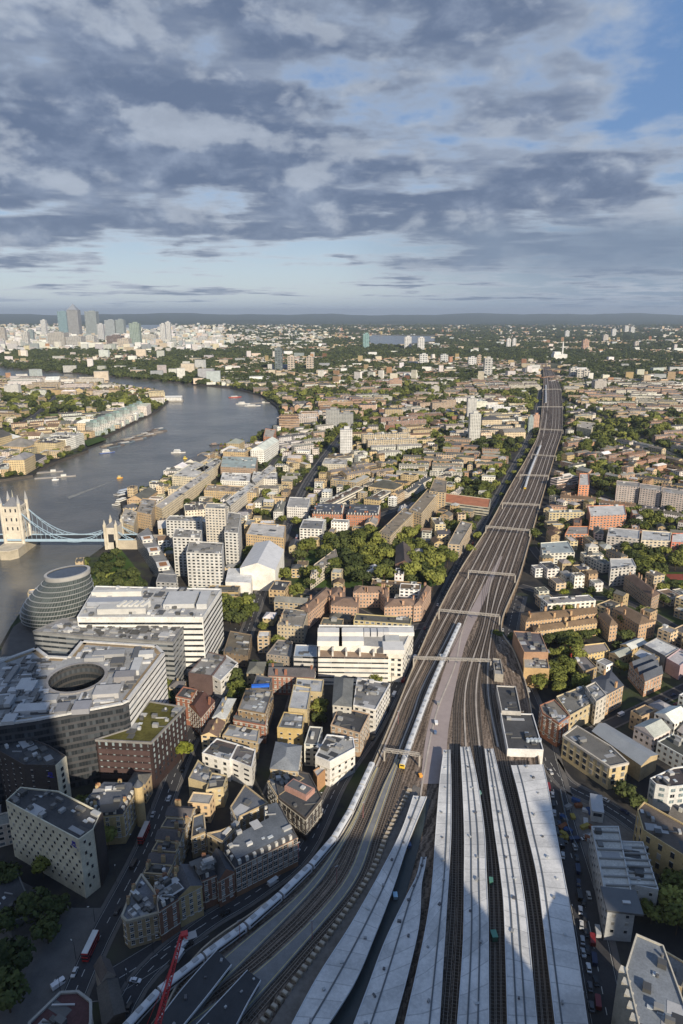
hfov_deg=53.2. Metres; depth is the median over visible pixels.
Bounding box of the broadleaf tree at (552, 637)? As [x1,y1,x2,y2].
[546,633,555,640]
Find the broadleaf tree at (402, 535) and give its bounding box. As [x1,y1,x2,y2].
[396,532,406,539]
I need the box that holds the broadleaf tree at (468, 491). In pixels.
[461,488,472,494]
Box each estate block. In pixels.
[301,587,329,628]
[328,586,345,612]
[331,592,358,622]
[353,583,383,607]
[380,583,389,610]
[384,595,415,620]
[413,582,431,621]
[520,604,597,631]
[532,615,597,641]
[597,608,617,641]
[612,602,655,638]
[623,572,659,608]
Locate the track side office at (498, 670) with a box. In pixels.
[492,658,503,682]
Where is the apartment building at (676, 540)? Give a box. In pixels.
[671,533,682,552]
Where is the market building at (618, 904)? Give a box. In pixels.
[588,826,643,941]
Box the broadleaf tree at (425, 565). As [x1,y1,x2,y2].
[416,561,429,577]
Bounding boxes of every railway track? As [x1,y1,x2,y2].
[151,368,544,1023]
[205,369,547,1004]
[224,367,545,983]
[239,367,548,1023]
[245,370,549,1023]
[441,368,550,1023]
[449,370,552,1023]
[466,371,553,1023]
[471,368,555,1023]
[477,367,556,1023]
[483,370,558,1023]
[488,371,559,1023]
[493,367,561,1023]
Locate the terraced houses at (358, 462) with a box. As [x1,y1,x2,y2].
[352,460,367,465]
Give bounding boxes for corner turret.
[133,780,145,826]
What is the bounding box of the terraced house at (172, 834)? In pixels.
[155,828,186,863]
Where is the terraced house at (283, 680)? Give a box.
[268,663,315,694]
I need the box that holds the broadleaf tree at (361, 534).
[348,530,365,540]
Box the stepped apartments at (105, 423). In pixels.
[93,416,114,430]
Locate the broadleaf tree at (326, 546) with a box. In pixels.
[321,543,333,550]
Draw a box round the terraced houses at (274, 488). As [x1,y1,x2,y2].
[259,484,278,495]
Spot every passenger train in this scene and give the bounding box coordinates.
[123,762,374,1023]
[399,623,460,768]
[524,445,540,488]
[545,385,546,402]
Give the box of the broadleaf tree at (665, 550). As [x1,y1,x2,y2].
[659,546,672,554]
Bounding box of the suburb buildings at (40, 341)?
[0,323,682,383]
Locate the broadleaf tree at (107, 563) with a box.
[103,561,113,570]
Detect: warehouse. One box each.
[96,978,125,1023]
[119,508,138,533]
[137,498,155,530]
[155,473,210,519]
[172,461,209,485]
[190,812,206,858]
[195,458,221,480]
[202,506,228,534]
[204,484,258,502]
[206,784,268,855]
[220,456,257,479]
[220,472,250,485]
[221,631,251,667]
[222,724,262,758]
[225,482,255,512]
[233,711,267,743]
[238,688,273,731]
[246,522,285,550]
[250,675,272,691]
[252,465,275,486]
[252,472,277,484]
[266,639,292,666]
[267,773,303,803]
[270,742,301,778]
[322,458,346,471]
[330,710,369,756]
[332,676,353,717]
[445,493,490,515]
[512,631,549,668]
[522,658,550,687]
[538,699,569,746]
[556,685,591,730]
[561,725,628,789]
[574,655,596,679]
[580,642,609,662]
[585,682,607,725]
[591,669,623,715]
[628,653,662,696]
[633,802,682,880]
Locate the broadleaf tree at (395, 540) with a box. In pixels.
[392,538,399,543]
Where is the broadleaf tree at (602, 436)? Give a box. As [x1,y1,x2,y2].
[599,434,608,441]
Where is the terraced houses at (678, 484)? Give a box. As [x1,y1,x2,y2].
[673,482,682,486]
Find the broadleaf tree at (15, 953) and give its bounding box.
[0,935,36,972]
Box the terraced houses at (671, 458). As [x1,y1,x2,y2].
[665,455,682,462]
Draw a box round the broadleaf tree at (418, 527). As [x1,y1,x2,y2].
[414,524,421,532]
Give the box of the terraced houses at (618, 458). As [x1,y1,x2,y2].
[606,456,626,461]
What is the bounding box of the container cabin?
[589,793,603,822]
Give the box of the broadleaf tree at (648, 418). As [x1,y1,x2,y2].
[642,416,652,422]
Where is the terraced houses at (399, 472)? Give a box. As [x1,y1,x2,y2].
[396,469,427,478]
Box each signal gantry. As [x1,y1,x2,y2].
[383,747,420,766]
[413,656,491,670]
[438,609,499,624]
[467,570,515,582]
[485,525,529,536]
[502,502,539,510]
[519,474,548,479]
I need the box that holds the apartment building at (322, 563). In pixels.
[310,549,337,589]
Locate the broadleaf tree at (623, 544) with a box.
[620,541,630,547]
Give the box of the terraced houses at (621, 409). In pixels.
[605,408,623,410]
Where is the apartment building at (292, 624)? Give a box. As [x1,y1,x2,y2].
[277,607,307,642]
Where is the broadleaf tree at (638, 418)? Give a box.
[633,416,642,421]
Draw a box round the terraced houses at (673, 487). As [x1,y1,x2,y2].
[667,485,682,489]
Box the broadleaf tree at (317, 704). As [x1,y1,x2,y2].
[310,698,328,713]
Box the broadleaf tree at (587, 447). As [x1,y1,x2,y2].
[583,445,592,450]
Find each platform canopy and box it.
[157,949,231,1023]
[196,970,260,1023]
[292,795,426,1023]
[353,857,425,1023]
[404,749,451,1023]
[457,746,488,1023]
[484,748,536,1023]
[511,764,587,1023]
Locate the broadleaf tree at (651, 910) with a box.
[640,898,664,923]
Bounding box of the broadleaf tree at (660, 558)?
[652,553,666,563]
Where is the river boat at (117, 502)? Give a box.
[112,497,125,505]
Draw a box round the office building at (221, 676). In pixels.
[212,655,238,698]
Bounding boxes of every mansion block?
[84,778,136,844]
[224,802,297,896]
[311,502,343,525]
[346,503,380,526]
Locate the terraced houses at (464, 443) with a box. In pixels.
[444,441,468,447]
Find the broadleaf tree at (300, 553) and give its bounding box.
[292,549,307,557]
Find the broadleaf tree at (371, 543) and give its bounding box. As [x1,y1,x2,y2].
[366,541,376,544]
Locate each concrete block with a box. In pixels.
[259,1016,266,1023]
[265,1009,272,1017]
[271,1002,277,1010]
[276,995,282,1003]
[281,989,288,996]
[286,983,293,990]
[291,976,298,983]
[296,970,302,977]
[301,963,307,971]
[306,958,312,964]
[310,951,316,958]
[315,946,320,952]
[319,940,325,946]
[323,934,329,941]
[327,928,333,935]
[331,923,337,929]
[335,918,341,924]
[339,912,345,918]
[343,907,348,913]
[350,897,356,902]
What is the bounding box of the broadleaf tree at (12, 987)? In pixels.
[0,965,31,1012]
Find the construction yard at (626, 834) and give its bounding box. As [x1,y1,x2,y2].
[576,801,632,847]
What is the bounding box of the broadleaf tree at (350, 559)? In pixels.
[339,552,363,565]
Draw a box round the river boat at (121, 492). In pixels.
[113,488,138,495]
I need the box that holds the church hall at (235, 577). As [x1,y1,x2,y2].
[225,568,252,595]
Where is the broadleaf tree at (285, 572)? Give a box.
[278,567,291,577]
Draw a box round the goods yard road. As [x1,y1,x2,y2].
[502,595,616,1023]
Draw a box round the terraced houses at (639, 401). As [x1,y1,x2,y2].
[638,400,656,402]
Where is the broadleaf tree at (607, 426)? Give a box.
[602,424,614,430]
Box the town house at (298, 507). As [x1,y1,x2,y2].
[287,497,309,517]
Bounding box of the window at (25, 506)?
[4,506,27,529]
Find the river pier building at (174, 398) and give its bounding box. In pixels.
[165,396,183,401]
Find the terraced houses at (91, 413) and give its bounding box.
[82,412,101,414]
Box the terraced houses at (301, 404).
[293,402,305,407]
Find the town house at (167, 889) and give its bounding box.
[154,872,183,942]
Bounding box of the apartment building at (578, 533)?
[564,526,587,544]
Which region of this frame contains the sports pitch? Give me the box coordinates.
[664,572,682,583]
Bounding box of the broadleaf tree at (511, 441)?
[506,438,514,444]
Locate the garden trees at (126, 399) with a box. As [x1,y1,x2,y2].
[0,375,682,638]
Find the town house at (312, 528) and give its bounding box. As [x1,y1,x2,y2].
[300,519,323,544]
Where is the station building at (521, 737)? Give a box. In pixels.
[500,713,543,763]
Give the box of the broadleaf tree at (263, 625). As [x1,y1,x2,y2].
[257,621,268,630]
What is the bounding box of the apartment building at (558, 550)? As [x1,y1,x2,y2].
[540,541,574,563]
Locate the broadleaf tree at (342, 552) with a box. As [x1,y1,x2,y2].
[337,547,355,557]
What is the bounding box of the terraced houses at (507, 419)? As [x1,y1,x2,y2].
[500,417,514,420]
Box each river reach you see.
[126,325,159,328]
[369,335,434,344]
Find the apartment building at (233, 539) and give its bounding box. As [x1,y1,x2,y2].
[224,512,241,563]
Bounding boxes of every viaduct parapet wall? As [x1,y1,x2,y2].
[163,372,543,1010]
[501,366,562,763]
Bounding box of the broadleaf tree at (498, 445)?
[493,442,502,448]
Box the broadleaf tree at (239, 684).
[225,678,248,698]
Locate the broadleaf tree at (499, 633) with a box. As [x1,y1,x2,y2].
[492,629,504,636]
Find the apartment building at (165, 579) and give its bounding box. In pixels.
[156,573,176,587]
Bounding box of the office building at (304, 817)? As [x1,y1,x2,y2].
[274,771,322,840]
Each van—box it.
[50,976,65,990]
[129,858,137,869]
[175,940,188,950]
[175,947,184,962]
[267,875,278,886]
[555,826,559,836]
[559,838,564,848]
[568,836,579,842]
[575,863,580,874]
[576,888,582,900]
[590,932,595,946]
[591,951,597,966]
[594,924,601,937]
[594,993,601,1010]
[617,711,624,716]
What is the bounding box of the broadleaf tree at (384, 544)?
[378,542,391,547]
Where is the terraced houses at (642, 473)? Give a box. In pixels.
[635,471,647,476]
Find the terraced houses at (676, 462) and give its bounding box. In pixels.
[673,460,682,465]
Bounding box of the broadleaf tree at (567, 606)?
[565,604,573,608]
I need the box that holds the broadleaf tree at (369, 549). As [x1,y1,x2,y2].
[359,544,377,555]
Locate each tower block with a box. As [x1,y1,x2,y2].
[0,327,7,339]
[4,384,10,391]
[10,383,21,392]
[21,331,30,343]
[27,329,34,339]
[40,319,47,333]
[47,332,68,345]
[57,311,68,331]
[65,336,85,345]
[66,304,82,334]
[84,311,99,334]
[85,335,96,341]
[97,323,105,339]
[104,319,115,335]
[106,335,124,343]
[115,319,125,334]
[117,338,131,345]
[129,322,141,343]
[142,334,157,338]
[160,323,165,340]
[165,321,171,339]
[199,336,207,342]
[205,503,226,561]
[274,347,282,369]
[287,355,294,369]
[306,356,313,368]
[326,407,339,426]
[339,411,352,426]
[340,426,351,453]
[363,333,368,347]
[389,378,401,384]
[404,336,411,347]
[417,337,424,348]
[419,353,427,363]
[431,385,438,392]
[440,354,447,361]
[466,396,476,416]
[467,356,476,364]
[468,411,480,440]
[477,354,481,363]
[483,356,492,375]
[506,338,510,346]
[527,415,533,431]
[533,413,539,427]
[569,367,576,376]
[575,369,583,377]
[581,339,588,348]
[583,369,589,376]
[591,379,606,388]
[602,334,608,340]
[611,328,616,335]
[624,325,628,331]
[629,326,634,332]
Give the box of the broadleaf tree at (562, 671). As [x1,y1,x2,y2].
[552,664,568,674]
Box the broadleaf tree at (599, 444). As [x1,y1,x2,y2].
[595,441,605,447]
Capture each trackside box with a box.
[393,891,397,899]
[489,877,492,884]
[490,929,497,941]
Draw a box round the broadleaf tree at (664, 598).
[659,594,670,605]
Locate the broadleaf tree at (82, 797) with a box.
[74,793,89,802]
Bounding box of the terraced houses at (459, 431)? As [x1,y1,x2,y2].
[453,428,467,432]
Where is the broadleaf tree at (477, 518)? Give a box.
[472,515,481,524]
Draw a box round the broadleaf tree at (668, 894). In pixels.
[658,883,682,908]
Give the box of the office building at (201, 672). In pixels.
[188,652,225,694]
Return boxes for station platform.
[187,759,399,1023]
[214,767,378,990]
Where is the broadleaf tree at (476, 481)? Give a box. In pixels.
[472,478,480,484]
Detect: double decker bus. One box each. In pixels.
[81,930,99,961]
[137,821,150,843]
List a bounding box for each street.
[64,441,337,990]
[70,921,208,1002]
[122,392,540,1019]
[203,459,276,540]
[297,590,423,628]
[308,501,411,517]
[519,585,677,627]
[529,547,614,589]
[542,759,635,831]
[551,469,618,501]
[585,685,682,733]
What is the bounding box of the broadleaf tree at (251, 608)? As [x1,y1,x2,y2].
[241,602,259,616]
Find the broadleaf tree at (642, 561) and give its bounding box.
[634,556,651,568]
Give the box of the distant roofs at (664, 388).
[0,376,682,812]
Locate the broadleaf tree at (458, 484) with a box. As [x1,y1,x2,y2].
[453,482,462,488]
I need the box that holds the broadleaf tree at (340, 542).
[330,536,351,551]
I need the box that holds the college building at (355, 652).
[317,625,413,684]
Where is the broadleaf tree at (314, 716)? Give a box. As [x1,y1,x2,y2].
[311,712,322,721]
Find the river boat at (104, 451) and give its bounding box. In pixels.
[99,449,114,453]
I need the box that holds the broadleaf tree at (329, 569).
[324,564,338,573]
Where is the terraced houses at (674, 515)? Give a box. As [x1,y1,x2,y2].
[639,506,682,520]
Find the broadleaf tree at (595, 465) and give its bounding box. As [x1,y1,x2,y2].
[588,462,602,469]
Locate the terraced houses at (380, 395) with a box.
[373,394,388,396]
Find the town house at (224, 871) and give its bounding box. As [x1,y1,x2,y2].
[212,848,235,907]
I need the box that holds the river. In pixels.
[0,367,278,644]
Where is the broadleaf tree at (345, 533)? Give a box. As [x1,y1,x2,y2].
[339,530,353,537]
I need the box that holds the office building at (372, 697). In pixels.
[353,677,390,733]
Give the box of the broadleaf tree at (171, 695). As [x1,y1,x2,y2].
[168,690,175,703]
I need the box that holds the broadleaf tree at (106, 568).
[100,565,112,572]
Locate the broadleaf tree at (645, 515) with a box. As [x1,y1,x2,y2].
[638,510,648,518]
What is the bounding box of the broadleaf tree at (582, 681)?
[571,676,590,686]
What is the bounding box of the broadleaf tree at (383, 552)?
[375,547,394,559]
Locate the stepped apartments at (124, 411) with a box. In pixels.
[117,407,134,420]
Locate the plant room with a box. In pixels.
[284,778,314,800]
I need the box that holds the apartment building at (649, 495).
[638,483,661,506]
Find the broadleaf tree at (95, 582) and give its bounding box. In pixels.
[92,578,100,586]
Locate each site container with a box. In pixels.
[558,822,568,829]
[559,829,566,835]
[564,803,571,809]
[566,827,572,834]
[570,813,575,819]
[571,796,580,802]
[574,802,582,807]
[580,822,589,829]
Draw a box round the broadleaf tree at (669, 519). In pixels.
[665,516,674,523]
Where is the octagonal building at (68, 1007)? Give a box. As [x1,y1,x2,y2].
[28,990,93,1023]
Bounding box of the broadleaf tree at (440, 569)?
[430,566,446,576]
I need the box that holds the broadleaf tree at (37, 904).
[12,886,53,923]
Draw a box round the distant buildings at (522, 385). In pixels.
[0,377,682,812]
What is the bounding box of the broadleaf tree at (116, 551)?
[110,548,121,556]
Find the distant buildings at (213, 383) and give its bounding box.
[0,378,682,420]
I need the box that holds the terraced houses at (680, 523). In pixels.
[677,520,682,528]
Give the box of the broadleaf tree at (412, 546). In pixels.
[407,543,415,549]
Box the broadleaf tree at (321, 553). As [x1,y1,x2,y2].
[315,549,331,558]
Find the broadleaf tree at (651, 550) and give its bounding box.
[644,546,663,555]
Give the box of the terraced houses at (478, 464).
[476,461,494,468]
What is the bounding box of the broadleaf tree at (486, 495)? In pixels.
[480,492,489,497]
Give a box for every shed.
[592,723,657,781]
[633,647,659,660]
[644,638,678,669]
[665,648,682,679]
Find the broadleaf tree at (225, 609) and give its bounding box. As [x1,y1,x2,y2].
[222,605,228,613]
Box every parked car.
[70,967,78,977]
[113,906,120,915]
[125,1001,132,1013]
[129,977,140,983]
[184,940,193,948]
[220,909,229,916]
[561,851,564,858]
[572,843,577,850]
[574,854,578,861]
[576,878,580,886]
[578,905,582,914]
[579,920,583,929]
[580,935,584,945]
[580,947,585,957]
[581,897,585,906]
[583,912,586,921]
[584,928,588,937]
[585,944,589,955]
[586,891,591,899]
[586,962,591,973]
[587,981,592,992]
[589,1000,594,1012]
[593,975,598,986]
[620,808,628,814]
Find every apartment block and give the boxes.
[0,412,13,416]
[0,812,12,846]
[8,379,36,384]
[11,422,27,429]
[12,377,40,381]
[12,402,24,406]
[19,376,45,381]
[26,447,36,453]
[27,383,58,388]
[27,418,42,423]
[29,421,43,425]
[31,389,46,394]
[32,381,61,386]
[45,420,60,424]
[49,450,62,457]
[56,429,72,431]
[61,389,76,394]
[61,412,81,416]
[76,378,103,382]
[123,503,137,510]
[128,393,148,396]
[149,391,164,396]
[149,496,163,501]
[150,396,164,401]
[150,481,164,491]
[157,535,169,550]
[168,485,180,494]
[169,678,185,701]
[199,496,212,500]
[201,717,225,751]
[212,696,236,728]
[221,494,231,503]
[225,564,237,574]
[241,515,244,527]
[242,508,251,518]
[253,387,268,392]
[257,631,270,652]
[261,506,273,513]
[263,499,274,507]
[274,594,308,614]
[275,463,284,469]
[276,435,291,442]
[277,417,317,425]
[279,446,291,451]
[291,433,305,440]
[291,442,313,453]
[291,564,301,577]
[297,560,308,572]
[298,413,316,416]
[300,462,310,467]
[301,437,323,445]
[304,726,322,765]
[306,493,316,504]
[306,516,325,531]
[311,430,323,436]
[315,423,333,429]
[315,481,322,487]
[322,488,331,497]
[328,474,342,481]
[328,528,336,533]
[331,478,350,486]
[331,568,342,584]
[333,577,344,586]
[337,484,342,493]
[340,408,357,413]
[340,469,351,474]
[343,468,370,479]
[349,474,368,487]
[350,498,359,503]
[351,450,359,454]
[351,466,364,470]
[352,431,372,440]
[354,613,411,625]
[355,393,371,396]
[358,490,367,501]
[359,403,375,409]
[361,432,409,448]
[363,481,373,487]
[365,516,377,526]
[366,437,416,448]
[367,424,377,428]
[370,444,395,450]
[374,488,383,493]
[377,449,401,458]
[377,471,385,476]
[379,416,398,422]
[384,407,402,415]
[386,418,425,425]
[388,496,396,506]
[391,488,404,503]
[395,594,411,597]
[396,443,421,451]
[398,415,417,419]
[398,504,408,512]
[399,427,407,431]
[399,462,428,470]
[399,583,420,599]
[402,424,422,432]
[403,454,420,459]
[406,412,424,415]
[411,427,431,432]
[413,392,428,395]
[418,402,429,407]
[422,530,431,537]
[422,538,430,544]
[430,402,447,410]
[430,471,462,476]
[430,517,445,534]
[430,536,443,547]
[432,443,437,450]
[432,462,462,466]
[435,528,450,543]
[436,453,453,458]
[439,399,455,408]
[440,511,452,526]
[443,446,459,451]
[444,423,463,429]
[445,437,470,441]
[445,451,463,458]
[450,433,465,436]
[454,396,467,402]
[456,512,465,521]
[461,508,473,516]
[467,462,472,470]
[474,452,478,460]
[480,427,497,434]
[482,447,499,454]
[483,412,501,415]
[486,404,503,408]
[489,414,509,417]
[491,424,512,428]
[492,406,509,411]
[498,456,505,461]
[505,421,525,423]
[531,565,542,576]
[534,587,548,597]
[535,594,551,607]
[539,561,559,578]
[540,595,595,610]
[543,505,550,515]
[544,520,559,528]
[545,509,584,524]
[548,577,565,590]
[549,495,559,502]
[556,482,574,494]
[556,498,567,505]
[560,460,572,467]
[560,493,595,507]
[564,438,582,446]
[565,536,577,549]
[568,394,585,397]
[573,414,591,420]
[574,450,589,458]
[582,451,596,457]
[582,536,597,548]
[583,390,599,393]
[584,543,598,551]
[588,555,608,572]
[589,472,599,482]
[590,394,606,398]
[593,526,603,539]
[596,599,619,616]
[598,400,616,403]
[598,544,614,551]
[600,446,614,451]
[603,406,620,410]
[604,453,620,458]
[604,472,620,482]
[605,547,627,561]
[616,439,632,444]
[617,402,635,405]
[618,450,632,454]
[618,471,634,479]
[621,465,633,471]
[624,450,646,458]
[630,395,647,398]
[630,509,638,518]
[635,398,653,403]
[635,514,642,523]
[636,474,670,484]
[643,454,665,465]
[645,570,664,588]
[648,419,668,423]
[648,445,665,454]
[652,433,675,442]
[656,523,664,530]
[657,624,677,645]
[658,400,677,403]
[661,429,682,433]
[670,529,682,538]
[671,424,682,429]
[671,469,682,476]
[672,588,682,594]
[673,606,682,619]
[674,595,682,607]
[675,624,682,644]
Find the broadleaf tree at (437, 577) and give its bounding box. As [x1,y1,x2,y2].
[423,569,444,590]
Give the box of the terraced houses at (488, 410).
[476,409,493,412]
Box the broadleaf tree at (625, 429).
[618,427,630,433]
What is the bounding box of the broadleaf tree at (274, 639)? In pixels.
[270,634,285,643]
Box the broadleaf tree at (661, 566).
[652,562,668,571]
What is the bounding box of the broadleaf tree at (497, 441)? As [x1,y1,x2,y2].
[491,440,502,444]
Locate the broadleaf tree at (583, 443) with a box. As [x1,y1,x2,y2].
[577,441,591,447]
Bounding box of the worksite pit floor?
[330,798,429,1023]
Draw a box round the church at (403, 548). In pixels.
[395,541,411,569]
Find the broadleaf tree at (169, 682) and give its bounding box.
[167,678,171,689]
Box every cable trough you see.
[361,400,544,797]
[392,374,547,765]
[420,377,548,795]
[464,367,552,746]
[475,374,555,746]
[487,368,558,746]
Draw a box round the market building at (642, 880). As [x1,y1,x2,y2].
[622,841,658,914]
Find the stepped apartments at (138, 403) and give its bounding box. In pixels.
[133,401,144,405]
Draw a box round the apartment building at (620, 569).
[608,558,635,586]
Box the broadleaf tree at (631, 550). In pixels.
[623,548,638,553]
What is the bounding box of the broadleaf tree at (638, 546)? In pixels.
[632,542,646,550]
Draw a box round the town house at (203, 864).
[189,853,217,909]
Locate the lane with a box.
[334,394,412,440]
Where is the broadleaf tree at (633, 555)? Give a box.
[625,551,640,560]
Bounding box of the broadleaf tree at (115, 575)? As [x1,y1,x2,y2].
[108,571,121,581]
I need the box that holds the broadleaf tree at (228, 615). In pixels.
[223,608,237,623]
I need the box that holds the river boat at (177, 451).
[171,449,185,452]
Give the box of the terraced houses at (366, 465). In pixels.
[351,462,376,467]
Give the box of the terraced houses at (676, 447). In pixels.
[670,445,682,452]
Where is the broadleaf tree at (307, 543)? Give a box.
[297,537,316,552]
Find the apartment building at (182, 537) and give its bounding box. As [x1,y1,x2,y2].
[173,528,202,575]
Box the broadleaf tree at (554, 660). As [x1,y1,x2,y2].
[549,657,562,665]
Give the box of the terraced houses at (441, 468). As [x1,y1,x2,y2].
[432,465,461,471]
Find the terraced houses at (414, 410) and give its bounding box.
[412,408,428,412]
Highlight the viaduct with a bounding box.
[192,366,561,1023]
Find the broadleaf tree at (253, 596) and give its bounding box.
[242,592,255,600]
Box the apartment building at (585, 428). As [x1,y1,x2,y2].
[576,421,594,438]
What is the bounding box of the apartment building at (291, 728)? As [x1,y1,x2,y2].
[277,712,304,749]
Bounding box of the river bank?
[0,366,278,518]
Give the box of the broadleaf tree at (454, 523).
[449,521,458,531]
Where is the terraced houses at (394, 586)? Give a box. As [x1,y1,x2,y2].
[371,579,420,593]
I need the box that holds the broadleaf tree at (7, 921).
[0,906,23,933]
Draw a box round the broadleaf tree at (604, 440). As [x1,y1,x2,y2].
[596,438,606,443]
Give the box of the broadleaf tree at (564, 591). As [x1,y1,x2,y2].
[559,588,568,593]
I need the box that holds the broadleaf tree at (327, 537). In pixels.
[321,532,336,543]
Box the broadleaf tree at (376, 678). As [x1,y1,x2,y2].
[370,674,382,681]
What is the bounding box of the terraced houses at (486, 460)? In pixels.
[478,458,491,461]
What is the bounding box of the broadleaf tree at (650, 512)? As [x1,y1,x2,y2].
[642,509,653,515]
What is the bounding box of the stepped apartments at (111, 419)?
[101,413,121,426]
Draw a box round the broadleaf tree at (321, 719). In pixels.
[316,713,326,724]
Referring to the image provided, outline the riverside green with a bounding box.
[84,436,106,445]
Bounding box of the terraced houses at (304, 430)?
[294,428,312,432]
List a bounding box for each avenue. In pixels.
[9,396,55,427]
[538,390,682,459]
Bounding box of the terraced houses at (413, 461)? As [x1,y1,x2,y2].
[401,459,430,466]
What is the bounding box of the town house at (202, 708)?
[189,692,214,736]
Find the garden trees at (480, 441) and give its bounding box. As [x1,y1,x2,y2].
[0,374,682,689]
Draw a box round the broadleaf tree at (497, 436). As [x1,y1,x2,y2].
[491,434,500,439]
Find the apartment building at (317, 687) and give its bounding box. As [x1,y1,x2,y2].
[295,678,323,712]
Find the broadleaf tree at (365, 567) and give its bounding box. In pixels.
[360,564,371,570]
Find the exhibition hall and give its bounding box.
[240,540,283,590]
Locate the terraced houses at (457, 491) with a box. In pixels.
[450,486,463,494]
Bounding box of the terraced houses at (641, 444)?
[632,441,650,446]
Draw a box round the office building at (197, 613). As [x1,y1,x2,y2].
[77,586,223,675]
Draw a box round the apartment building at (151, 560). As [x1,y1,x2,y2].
[137,528,177,587]
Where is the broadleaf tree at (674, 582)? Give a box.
[666,579,678,587]
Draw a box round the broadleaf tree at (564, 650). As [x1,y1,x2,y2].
[556,645,570,654]
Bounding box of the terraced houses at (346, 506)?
[340,503,348,513]
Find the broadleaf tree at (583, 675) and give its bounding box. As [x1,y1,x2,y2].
[570,672,591,685]
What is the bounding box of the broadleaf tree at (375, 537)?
[370,531,386,544]
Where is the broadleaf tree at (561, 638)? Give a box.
[557,634,568,643]
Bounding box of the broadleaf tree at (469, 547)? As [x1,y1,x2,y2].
[465,544,475,551]
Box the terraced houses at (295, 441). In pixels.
[288,440,301,443]
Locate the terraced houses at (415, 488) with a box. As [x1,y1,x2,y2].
[404,483,419,498]
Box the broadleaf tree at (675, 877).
[659,867,682,890]
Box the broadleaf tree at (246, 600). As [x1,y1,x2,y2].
[235,595,253,607]
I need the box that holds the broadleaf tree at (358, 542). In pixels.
[350,537,365,552]
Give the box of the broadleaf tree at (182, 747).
[175,741,193,759]
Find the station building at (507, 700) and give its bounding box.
[496,685,520,715]
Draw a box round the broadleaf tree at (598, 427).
[592,424,603,430]
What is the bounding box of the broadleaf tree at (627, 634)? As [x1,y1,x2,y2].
[620,629,635,641]
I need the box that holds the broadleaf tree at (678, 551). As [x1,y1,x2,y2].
[674,549,682,553]
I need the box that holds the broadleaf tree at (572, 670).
[562,665,576,677]
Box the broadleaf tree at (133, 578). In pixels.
[129,575,139,585]
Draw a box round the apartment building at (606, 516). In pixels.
[586,504,626,529]
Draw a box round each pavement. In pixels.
[59,443,331,990]
[86,441,338,996]
[121,394,537,992]
[133,394,540,1011]
[262,775,270,794]
[277,695,289,741]
[305,589,427,624]
[517,596,620,978]
[518,587,662,623]
[522,584,677,625]
[542,763,633,834]
[556,759,635,817]
[571,914,589,1023]
[583,683,682,729]
[613,696,678,728]
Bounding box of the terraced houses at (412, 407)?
[405,406,421,408]
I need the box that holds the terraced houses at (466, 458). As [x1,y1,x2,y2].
[457,454,474,463]
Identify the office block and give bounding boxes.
[60,384,90,389]
[64,382,93,388]
[93,390,107,395]
[209,585,240,601]
[279,414,298,417]
[279,416,298,430]
[299,411,317,413]
[318,400,352,407]
[324,486,362,503]
[370,490,390,502]
[550,475,577,488]

